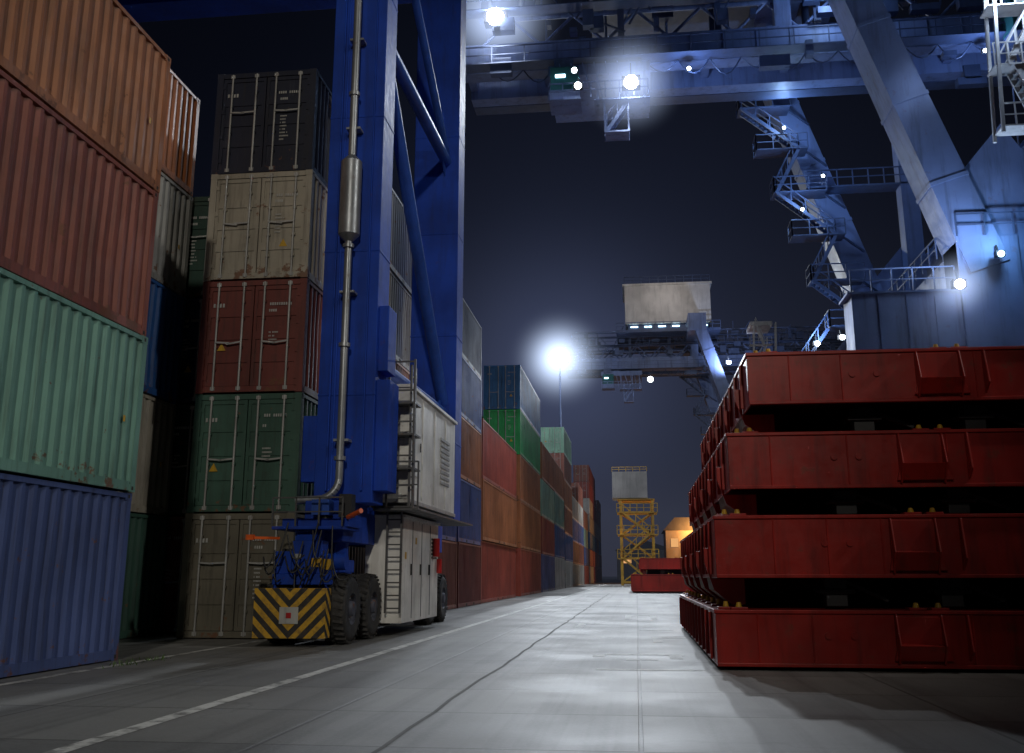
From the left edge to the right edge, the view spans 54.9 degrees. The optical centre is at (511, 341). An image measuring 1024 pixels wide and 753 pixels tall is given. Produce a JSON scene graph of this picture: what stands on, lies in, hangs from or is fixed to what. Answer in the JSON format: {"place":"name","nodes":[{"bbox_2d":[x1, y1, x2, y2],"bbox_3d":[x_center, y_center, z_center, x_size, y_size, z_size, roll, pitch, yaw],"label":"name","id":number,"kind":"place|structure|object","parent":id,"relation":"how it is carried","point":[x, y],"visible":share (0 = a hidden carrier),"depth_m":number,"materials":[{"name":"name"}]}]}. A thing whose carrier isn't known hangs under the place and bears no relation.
{"place":"outdoors","nodes":[
{"label":"outdoors","id":0,"kind":"place"},
{"bbox_2d":[0,577,1023,752],"bbox_3d":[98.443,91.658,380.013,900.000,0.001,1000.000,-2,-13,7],"label":"ground","id":1,"kind":"structure","parent":0,"point":[555,691],"depth_m":10.84,"materials":[{"name":"concrete"}]},
{"bbox_2d":[0,473,131,677],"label":"shipping container","id":2,"kind":"object","parent":1,"relation":"on","point":[63,550],"visible":1,"depth_m":14.01,"materials":[{"name":"blue metal"}]},
{"bbox_2d":[0,267,147,491],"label":"shipping container","id":3,"kind":"object","parent":2,"relation":"on","point":[72,375],"visible":0.94,"depth_m":14.25,"materials":[{"name":"green metal"}]},
{"bbox_2d":[0,69,158,335],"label":"shipping container","id":4,"kind":"object","parent":3,"relation":"on","point":[78,212],"visible":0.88,"depth_m":14.58,"materials":[{"name":"red metal"}]},
{"bbox_2d":[0,0,170,192],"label":"shipping container","id":5,"kind":"object","parent":4,"relation":"on","point":[97,72],"visible":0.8,"depth_m":15.40,"materials":[{"name":"metal"}]},
{"bbox_2d":[0,639,266,685],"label":"lane line","id":6,"kind":"object","parent":1,"relation":"on","point":[119,664],"visible":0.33,"depth_m":14.19,"materials":[{"name":"paint"}]},
{"bbox_2d":[102,655,170,667],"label":"weeds","id":7,"kind":"object","parent":1,"relation":"on","point":[127,663],"visible":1,"depth_m":15.03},
{"bbox_2d":[119,513,169,638],"bbox_3d":[-9.816,3.930,16.540,2.449,2.590,12.234,-2,-13,7],"label":"shipping container","id":8,"kind":"object","parent":1,"relation":"on","point":[142,602],"visible":0.25,"depth_m":21.43,"materials":[{"name":"green metal"}]},
{"bbox_2d":[116,394,175,516],"bbox_3d":[-9.867,1.401,17.159,2.449,2.590,12.234,-2,-13,7],"label":"shipping container","id":9,"kind":"object","parent":8,"relation":"on","point":[150,495],"visible":0.18,"depth_m":22.16,"materials":[{"name":"beige metal"}]},
{"bbox_2d":[143,278,185,404],"bbox_3d":[-9.837,-1.132,17.765,2.449,2.590,12.234,-2,-13,7],"label":"shipping container","id":10,"kind":"object","parent":9,"relation":"on","point":[165,320],"visible":0.18,"depth_m":22.71,"materials":[{"name":"metal"}]},
{"bbox_2d":[151,171,192,297],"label":"shipping container","id":11,"kind":"object","parent":10,"relation":"on","point":[172,238],"visible":0.17,"depth_m":23.32,"materials":[{"name":"beige metal"}]},
{"bbox_2d":[161,69,199,196],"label":"shipping container","id":12,"kind":"object","parent":11,"relation":"on","point":[180,137],"visible":0.15,"depth_m":23.90,"materials":[{"name":"orange metal"}]},
{"bbox_2d":[176,513,364,638],"bbox_3d":[-5.470,5.636,23.716,2.449,2.590,6.102,-2,-13,7],"label":"shipping container","id":13,"kind":"object","parent":1,"relation":"on","point":[224,575],"visible":0.55,"depth_m":20.89,"materials":[{"name":"beige metal"}]},
{"bbox_2d":[186,392,370,514],"bbox_3d":[-5.447,3.105,24.329,2.449,2.590,6.102,-2,-13,7],"label":"shipping container","id":14,"kind":"object","parent":13,"relation":"on","point":[246,453],"visible":0.67,"depth_m":21.46,"materials":[{"name":"green metal"}]},
{"bbox_2d":[195,278,322,400],"bbox_3d":[-5.450,0.564,24.899,2.449,2.590,6.102,-2,-13,7],"label":"shipping container","id":15,"kind":"object","parent":14,"relation":"on","point":[259,336],"visible":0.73,"depth_m":22.05,"materials":[{"name":"red metal"}]},
{"bbox_2d":[203,169,327,291],"bbox_3d":[-5.441,-1.976,25.476,2.449,2.590,6.102,-2,-13,7],"label":"shipping container","id":16,"kind":"object","parent":15,"relation":"on","point":[266,225],"visible":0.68,"depth_m":22.63,"materials":[{"name":"beige metal"}]},
{"bbox_2d":[211,68,331,188],"bbox_3d":[-5.482,-4.494,26.143,2.449,2.590,6.102,-2,-13,7],"label":"shipping container","id":17,"kind":"object","parent":16,"relation":"on","point":[277,121],"visible":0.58,"depth_m":23.30,"materials":[{"name":"grey metal"}]},
{"bbox_2d":[117,0,472,644],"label":"gantry crane","id":18,"kind":"object","parent":1,"relation":"on","point":[381,436],"visible":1,"depth_m":22.11,"materials":[{"name":"blue paint"}]},
{"bbox_2d":[43,582,612,752],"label":"lane line","id":19,"kind":"object","parent":1,"relation":"on","point":[84,743],"visible":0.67,"depth_m":10.38,"materials":[{"name":"paint"}]},
{"bbox_2d":[437,540,456,609],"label":"shipping container","id":20,"kind":"object","parent":1,"relation":"on","point":[448,555],"visible":0.13,"depth_m":38.39,"materials":[{"name":"red metal"}]},
{"bbox_2d":[442,526,455,541],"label":"shipping container","id":21,"kind":"object","parent":20,"relation":"on","point":[448,533],"visible":0.06,"depth_m":38.73,"materials":[{"name":"blue metal"}]},
{"bbox_2d":[456,542,480,607],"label":"shipping container","id":22,"kind":"object","parent":1,"relation":"on","point":[468,574],"visible":0.2,"depth_m":42.47,"materials":[{"name":"red metal"}]},
{"bbox_2d":[456,479,480,545],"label":"shipping container","id":23,"kind":"object","parent":22,"relation":"on","point":[470,503],"visible":0.31,"depth_m":43.62,"materials":[{"name":"blue metal"}]},
{"bbox_2d":[461,416,481,488],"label":"shipping container","id":24,"kind":"object","parent":23,"relation":"on","point":[471,435],"visible":0.19,"depth_m":44.25,"materials":[{"name":"brown metal"}]},
{"bbox_2d":[461,356,481,433],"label":"shipping container","id":25,"kind":"object","parent":24,"relation":"on","point":[471,411],"visible":0.25,"depth_m":44.86,"materials":[{"name":"metal"}]},
{"bbox_2d":[462,299,481,378],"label":"shipping container","id":26,"kind":"object","parent":25,"relation":"on","point":[472,341],"visible":0.23,"depth_m":45.51,"materials":[{"name":"metal"}]},
{"bbox_2d":[371,593,609,752],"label":"joint sealant","id":27,"kind":"object","parent":1,"relation":"on","point":[419,721],"visible":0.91,"depth_m":10.38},
{"bbox_2d":[481,540,515,603],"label":"shipping container","id":28,"kind":"object","parent":1,"relation":"on","point":[498,571],"visible":0.37,"depth_m":51.78,"materials":[{"name":"red metal"}]},
{"bbox_2d":[481,478,516,547],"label":"shipping container","id":29,"kind":"object","parent":28,"relation":"on","point":[498,516],"visible":0.3,"depth_m":52.16,"materials":[{"name":"orange metal"}]},
{"bbox_2d":[481,418,516,498],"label":"shipping container","id":30,"kind":"object","parent":29,"relation":"on","point":[498,460],"visible":0.33,"depth_m":52.81,"materials":[{"name":"red metal"}]},
{"bbox_2d":[516,548,540,595],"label":"shipping container","id":31,"kind":"object","parent":1,"relation":"on","point":[528,572],"visible":0.44,"depth_m":66.20,"materials":[{"name":"red metal"}]},
{"bbox_2d":[513,501,540,552],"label":"shipping container","id":32,"kind":"object","parent":31,"relation":"on","point":[528,528],"visible":0.41,"depth_m":67.25,"materials":[{"name":"brown metal"}]},
{"bbox_2d":[516,454,539,512],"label":"shipping container","id":33,"kind":"object","parent":32,"relation":"on","point":[527,484],"visible":0.34,"depth_m":67.69,"materials":[{"name":"metal"}]},
{"bbox_2d":[483,409,539,474],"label":"shipping container","id":34,"kind":"object","parent":33,"relation":"on","point":[515,430],"visible":0.66,"depth_m":64.44,"materials":[{"name":"metal"}]},
{"bbox_2d":[483,365,539,436],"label":"shipping container","id":35,"kind":"object","parent":34,"relation":"on","point":[506,387],"visible":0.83,"depth_m":64.98,"materials":[{"name":"metal"}]},
{"bbox_2d":[541,554,554,591],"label":"shipping container","id":36,"kind":"object","parent":1,"relation":"on","point":[547,572],"visible":0.4,"depth_m":81.02,"materials":[{"name":"blue metal"}]},
{"bbox_2d":[541,516,554,556],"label":"shipping container","id":37,"kind":"object","parent":36,"relation":"on","point":[547,539],"visible":0.35,"depth_m":81.91,"materials":[{"name":"red metal"}]},
{"bbox_2d":[540,478,553,522],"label":"shipping container","id":38,"kind":"object","parent":37,"relation":"on","point":[546,501],"visible":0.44,"depth_m":82.08,"materials":[{"name":"metal"}]},
{"bbox_2d":[540,442,554,490],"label":"shipping container","id":39,"kind":"object","parent":38,"relation":"on","point":[546,467],"visible":0.34,"depth_m":82.64,"materials":[{"name":"metal"}]},
{"bbox_2d":[549,356,568,426],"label":"light mast","id":40,"kind":"object","parent":1,"relation":"on","point":[559,359],"visible":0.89,"depth_m":142.57,"materials":[{"name":"grey metal"}]},
{"bbox_2d":[555,557,564,589],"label":"shipping container","id":41,"kind":"object","parent":1,"relation":"on","point":[559,573],"visible":0.25,"depth_m":93.81,"materials":[{"name":"grey metal"}]},
{"bbox_2d":[554,524,564,558],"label":"shipping container","id":42,"kind":"object","parent":41,"relation":"on","point":[559,537],"visible":0.3,"depth_m":94.53,"materials":[{"name":"metal"}]},
{"bbox_2d":[554,492,563,528],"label":"shipping container","id":43,"kind":"object","parent":42,"relation":"on","point":[558,511],"visible":0.29,"depth_m":94.63,"materials":[{"name":"green metal"}]},
{"bbox_2d":[554,460,563,500],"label":"shipping container","id":44,"kind":"object","parent":43,"relation":"on","point":[559,482],"visible":0.27,"depth_m":95.89,"materials":[{"name":"red metal"}]},
{"bbox_2d":[565,561,572,587],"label":"shipping container","id":45,"kind":"object","parent":1,"relation":"on","point":[568,573],"visible":0.33,"depth_m":105.48,"materials":[{"name":"grey metal"}]},
{"bbox_2d":[564,533,572,561],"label":"shipping container","id":46,"kind":"object","parent":45,"relation":"on","point":[568,548],"visible":0.33,"depth_m":106.35,"materials":[{"name":"metal"}]},
{"bbox_2d":[564,506,572,536],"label":"shipping container","id":47,"kind":"object","parent":46,"relation":"on","point":[568,522],"visible":0.34,"depth_m":106.53,"materials":[{"name":"brown metal"}]},
{"bbox_2d":[564,479,571,512],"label":"shipping container","id":48,"kind":"object","parent":47,"relation":"on","point":[567,497],"visible":0.27,"depth_m":107.69,"materials":[{"name":"metal"}]},
{"bbox_2d":[550,453,571,488],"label":"shipping container","id":49,"kind":"object","parent":48,"relation":"on","point":[562,462],"visible":0.46,"depth_m":104.30,"materials":[{"name":"red metal"}]},
{"bbox_2d":[541,427,571,464],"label":"shipping container","id":50,"kind":"object","parent":49,"relation":"on","point":[555,439],"visible":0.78,"depth_m":104.33,"materials":[{"name":"metal"}]},
{"bbox_2d":[573,564,579,586],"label":"shipping container","id":51,"kind":"object","parent":1,"relation":"on","point":[576,575],"visible":0.32,"depth_m":118.26,"materials":[{"name":"grey metal"}]},
{"bbox_2d":[573,541,578,563],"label":"shipping container","id":52,"kind":"object","parent":51,"relation":"on","point":[575,552],"visible":0.35,"depth_m":118.70,"materials":[{"name":"orange metal"}]},
{"bbox_2d":[572,518,578,543],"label":"shipping container","id":53,"kind":"object","parent":52,"relation":"on","point":[575,530],"visible":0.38,"depth_m":120.27,"materials":[{"name":"metal"}]},
{"bbox_2d":[572,496,577,521],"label":"shipping container","id":54,"kind":"object","parent":53,"relation":"on","point":[574,509],"visible":0.29,"depth_m":119.90,"materials":[{"name":"beige metal"}]},
{"bbox_2d":[579,565,584,584],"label":"shipping container","id":55,"kind":"object","parent":1,"relation":"on","point":[581,574],"visible":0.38,"depth_m":130.47,"materials":[{"name":"grey metal"}]},
{"bbox_2d":[578,544,583,564],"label":"shipping container","id":56,"kind":"object","parent":55,"relation":"on","point":[581,554],"visible":0.34,"depth_m":131.96,"materials":[{"name":"metal"}]},
{"bbox_2d":[578,523,583,545],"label":"shipping container","id":57,"kind":"object","parent":56,"relation":"on","point":[581,533],"visible":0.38,"depth_m":132.41,"materials":[{"name":"metal"}]},
{"bbox_2d":[578,503,582,526],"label":"shipping container","id":58,"kind":"object","parent":57,"relation":"on","point":[580,515],"visible":0.32,"depth_m":132.43,"materials":[{"name":"white metal"}]},
{"bbox_2d":[572,483,582,507],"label":"shipping container","id":59,"kind":"object","parent":58,"relation":"on","point":[577,492],"visible":0.41,"depth_m":128.24,"materials":[{"name":"red metal"}]},
{"bbox_2d":[584,566,588,583],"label":"shipping container","id":60,"kind":"object","parent":1,"relation":"on","point":[586,574],"visible":0.29,"depth_m":142.82,"materials":[{"name":"red metal"}]},
{"bbox_2d":[583,547,588,565],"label":"shipping container","id":61,"kind":"object","parent":60,"relation":"on","point":[586,557],"visible":0.23,"depth_m":144.24,"materials":[{"name":"metal"}]},
{"bbox_2d":[584,529,587,547],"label":"shipping container","id":62,"kind":"object","parent":61,"relation":"on","point":[586,538],"visible":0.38,"depth_m":145.00,"materials":[{"name":"metal"}]},
{"bbox_2d":[583,509,587,530],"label":"shipping container","id":63,"kind":"object","parent":62,"relation":"on","point":[585,520],"visible":0.29,"depth_m":145.01,"materials":[{"name":"brown metal"}]},
{"bbox_2d":[589,566,593,583],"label":"shipping container","id":64,"kind":"object","parent":1,"relation":"on","point":[591,574],"visible":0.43,"depth_m":155.53,"materials":[{"name":"orange metal"}]},
{"bbox_2d":[588,549,592,566],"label":"shipping container","id":65,"kind":"object","parent":64,"relation":"on","point":[590,558],"visible":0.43,"depth_m":154.75,"materials":[{"name":"metal"}]},
{"bbox_2d":[588,532,593,550],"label":"shipping container","id":66,"kind":"object","parent":65,"relation":"on","point":[590,542],"visible":0.3,"depth_m":154.95,"materials":[{"name":"metal"}]},
{"bbox_2d":[588,515,592,533],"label":"shipping container","id":67,"kind":"object","parent":66,"relation":"on","point":[590,524],"visible":0.36,"depth_m":156.70,"materials":[{"name":"brown metal"}]},
{"bbox_2d":[583,498,592,518],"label":"shipping container","id":68,"kind":"object","parent":67,"relation":"on","point":[588,506],"visible":0.47,"depth_m":154.19,"materials":[{"name":"grey metal"}]},
{"bbox_2d":[573,481,591,501],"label":"shipping container","id":69,"kind":"object","parent":68,"relation":"on","point":[586,487],"visible":0.56,"depth_m":154.73,"materials":[{"name":"red metal"}]},
{"bbox_2d":[573,465,591,486],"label":"shipping container","id":70,"kind":"object","parent":69,"relation":"on","point":[582,473],"visible":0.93,"depth_m":155.35,"materials":[{"name":"red metal"}]},
{"bbox_2d":[594,567,596,582],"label":"shipping container","id":71,"kind":"object","parent":1,"relation":"on","point":[595,574],"visible":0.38,"depth_m":170.80,"materials":[{"name":"brown metal"}]},
{"bbox_2d":[593,551,596,567],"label":"shipping container","id":72,"kind":"object","parent":71,"relation":"on","point":[594,559],"visible":0.37,"depth_m":168.48,"materials":[{"name":"red metal"}]},
{"bbox_2d":[593,535,596,552],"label":"shipping container","id":73,"kind":"object","parent":72,"relation":"on","point":[594,543],"visible":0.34,"depth_m":169.56,"materials":[{"name":"metal"}]},
{"bbox_2d":[593,520,595,536],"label":"shipping container","id":74,"kind":"object","parent":73,"relation":"on","point":[594,528],"visible":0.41,"depth_m":171.56,"materials":[{"name":"brown metal"}]},
{"bbox_2d":[593,505,595,522],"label":"shipping container","id":75,"kind":"object","parent":74,"relation":"on","point":[594,514],"visible":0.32,"depth_m":173.23,"materials":[{"name":"brown metal"}]},
{"bbox_2d":[611,466,658,585],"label":"loading tower","id":76,"kind":"structure","parent":1,"relation":"on","point":[629,487],"depth_m":127.27,"materials":[{"name":"yellow metal"}]},
{"bbox_2d":[568,615,703,670],"bbox_3d":[3.344,8.985,32.200,2.790,0.001,38.039,-1,-13,4],"label":"bay marking","id":77,"kind":"object","parent":1,"relation":"on","point":[655,639],"visible":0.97,"depth_m":16.51,"materials":[{"name":"paint"}]},
{"bbox_2d":[615,541,663,578],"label":"warehouse","id":78,"kind":"structure","parent":1,"relation":"on","point":[629,570],"depth_m":309.99,"materials":[{"name":"metal"}]},
{"bbox_2d":[631,573,688,591],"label":"hatch cover","id":79,"kind":"object","parent":1,"relation":"on","point":[668,582],"visible":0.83,"depth_m":74.06,"materials":[{"name":"red metal"}]},
{"bbox_2d":[639,557,681,573],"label":"hatch cover","id":80,"kind":"object","parent":79,"relation":"on","point":[660,565],"visible":0.71,"depth_m":77.35,"materials":[{"name":"red metal"}]},
{"bbox_2d":[661,517,692,557],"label":"port office building","id":81,"kind":"structure","parent":1,"relation":"on","point":[676,531],"depth_m":162.81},
{"bbox_2d":[565,274,846,434],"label":"ship to shore crane","id":82,"kind":"object","parent":1,"relation":"on","point":[666,318],"visible":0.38,"depth_m":151.19,"materials":[{"name":"paint"}]},
{"bbox_2d":[465,0,1023,350],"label":"ship to shore crane","id":83,"kind":"object","parent":1,"relation":"on","point":[778,57],"visible":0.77,"depth_m":59.80,"materials":[{"name":"paint"}]},
{"bbox_2d":[484,7,507,28],"bbox_3d":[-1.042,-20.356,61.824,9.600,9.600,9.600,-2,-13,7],"label":"floodlight","id":84,"kind":"object","parent":83,"relation":"attached to","point":[492,16],"visible":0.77,"depth_m":61.42,"materials":[{"name":"white metal"}]},
{"bbox_2d":[571,65,577,73],"bbox_3d":[3.699,-16.148,58.342,0.420,0.752,0.710,-2,-13,7],"label":"floodlight","id":85,"kind":"object","parent":83,"relation":"attached to","point":[574,70],"visible":1,"depth_m":58.09,"materials":[{"name":"white metal"}]},
{"bbox_2d":[573,78,582,90],"bbox_3d":[3.895,-15.238,58.078,0.540,0.959,0.755,-2,-13,7],"label":"floodlight","id":86,"kind":"object","parent":83,"relation":"attached to","point":[577,85],"visible":1,"depth_m":57.84,"materials":[{"name":"white metal"}]},
{"bbox_2d":[622,63,639,90],"bbox_3d":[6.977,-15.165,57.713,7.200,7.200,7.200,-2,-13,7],"label":"floodlight","id":87,"kind":"object","parent":83,"relation":"attached to","point":[630,82],"visible":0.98,"depth_m":57.53,"materials":[{"name":"white metal"}]},
{"bbox_2d":[813,336,820,345],"bbox_3d":[19.386,-0.015,62.671,0.432,0.773,0.714,-2,-13,7],"label":"floodlight","id":88,"kind":"object","parent":83,"relation":"attached to","point":[816,343],"visible":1,"depth_m":62.43,"materials":[{"name":"white metal"}]},
{"bbox_2d":[838,330,845,339],"bbox_3d":[20.838,-0.418,62.273,0.432,0.773,0.714,-2,-13,7],"label":"floodlight","id":89,"kind":"object","parent":83,"relation":"attached to","point":[841,336],"visible":1,"depth_m":62.05,"materials":[{"name":"white metal"}]},
{"bbox_2d":[950,270,966,288],"bbox_3d":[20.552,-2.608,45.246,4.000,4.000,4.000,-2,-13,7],"label":"floodlight","id":90,"kind":"object","parent":83,"relation":"attached to","point":[956,283],"visible":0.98,"depth_m":45.14,"materials":[{"name":"white metal"}]},
{"bbox_2d":[993,245,1005,257],"bbox_3d":[22.831,-4.243,46.155,0.420,0.752,0.710,-2,-13,7],"label":"floodlight","id":91,"kind":"object","parent":83,"relation":"attached to","point":[998,253],"visible":1,"depth_m":45.94,"materials":[{"name":"white metal"}]},
{"bbox_2d":[679,590,1023,669],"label":"hatch cover","id":92,"kind":"object","parent":1,"relation":"on","point":[902,634],"visible":1,"depth_m":13.74,"materials":[{"name":"red metal"}]},
{"bbox_2d":[680,508,1023,606],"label":"hatch cover","id":93,"kind":"object","parent":92,"relation":"on","point":[945,560],"visible":0.98,"depth_m":14.05,"materials":[{"name":"red metal"}]},
{"bbox_2d":[688,424,1023,530],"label":"hatch cover","id":94,"kind":"object","parent":93,"relation":"on","point":[918,468],"visible":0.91,"depth_m":14.47,"materials":[{"name":"red metal"}]},
{"bbox_2d":[700,343,1023,469],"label":"hatch cover","id":95,"kind":"object","parent":94,"relation":"on","point":[956,386],"visible":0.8,"depth_m":14.67,"materials":[{"name":"red metal"}]},
{"bbox_2d":[137,0,1023,576],"label":"sky","id":96,"kind":"structure","parent":0,"point":[557,216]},
{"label":"shipping container","id":97,"kind":"object","parent":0,"visible":0},
{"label":"shipping container","id":98,"kind":"object","parent":97,"relation":"on","visible":0},
{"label":"shipping container","id":99,"kind":"object","parent":98,"relation":"on","visible":0},
{"bbox_2d":[185,196,209,297],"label":"shipping container","id":100,"kind":"object","parent":99,"relation":"on","point":[197,248],"visible":0.15,"depth_m":24.38,"materials":[{"name":"metal"}]},
{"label":"shipping container","id":101,"kind":"object","parent":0,"visible":0},
{"bbox_2d":[598,514,600,528],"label":"shipping container","id":102,"kind":"object","parent":101,"relation":"on","point":[599,517],"visible":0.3,"depth_m":197.89,"materials":[{"name":"black metal"}]},
{"bbox_2d":[595,500,600,516],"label":"shipping container","id":103,"kind":"object","parent":102,"relation":"on","point":[597,505],"visible":0.38,"depth_m":193.39,"materials":[{"name":"metal"}]},
{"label":"shipping container","id":104,"kind":"object","parent":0,"visible":0},
{"bbox_2d":[395,363,409,378],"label":"shipping container","id":105,"kind":"object","parent":104,"relation":"on","point":[401,369],"visible":0.01,"depth_m":31.54,"materials":[{"name":"metal"}]},
{"bbox_2d":[389,271,410,371],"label":"shipping container","id":106,"kind":"object","parent":105,"relation":"on","point":[399,300],"visible":0.06,"depth_m":31.64,"materials":[{"name":"grey metal"}]},
{"bbox_2d":[390,188,411,296],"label":"shipping container","id":107,"kind":"object","parent":106,"relation":"on","point":[400,261],"visible":0.09,"depth_m":31.57,"materials":[{"name":"metal"}]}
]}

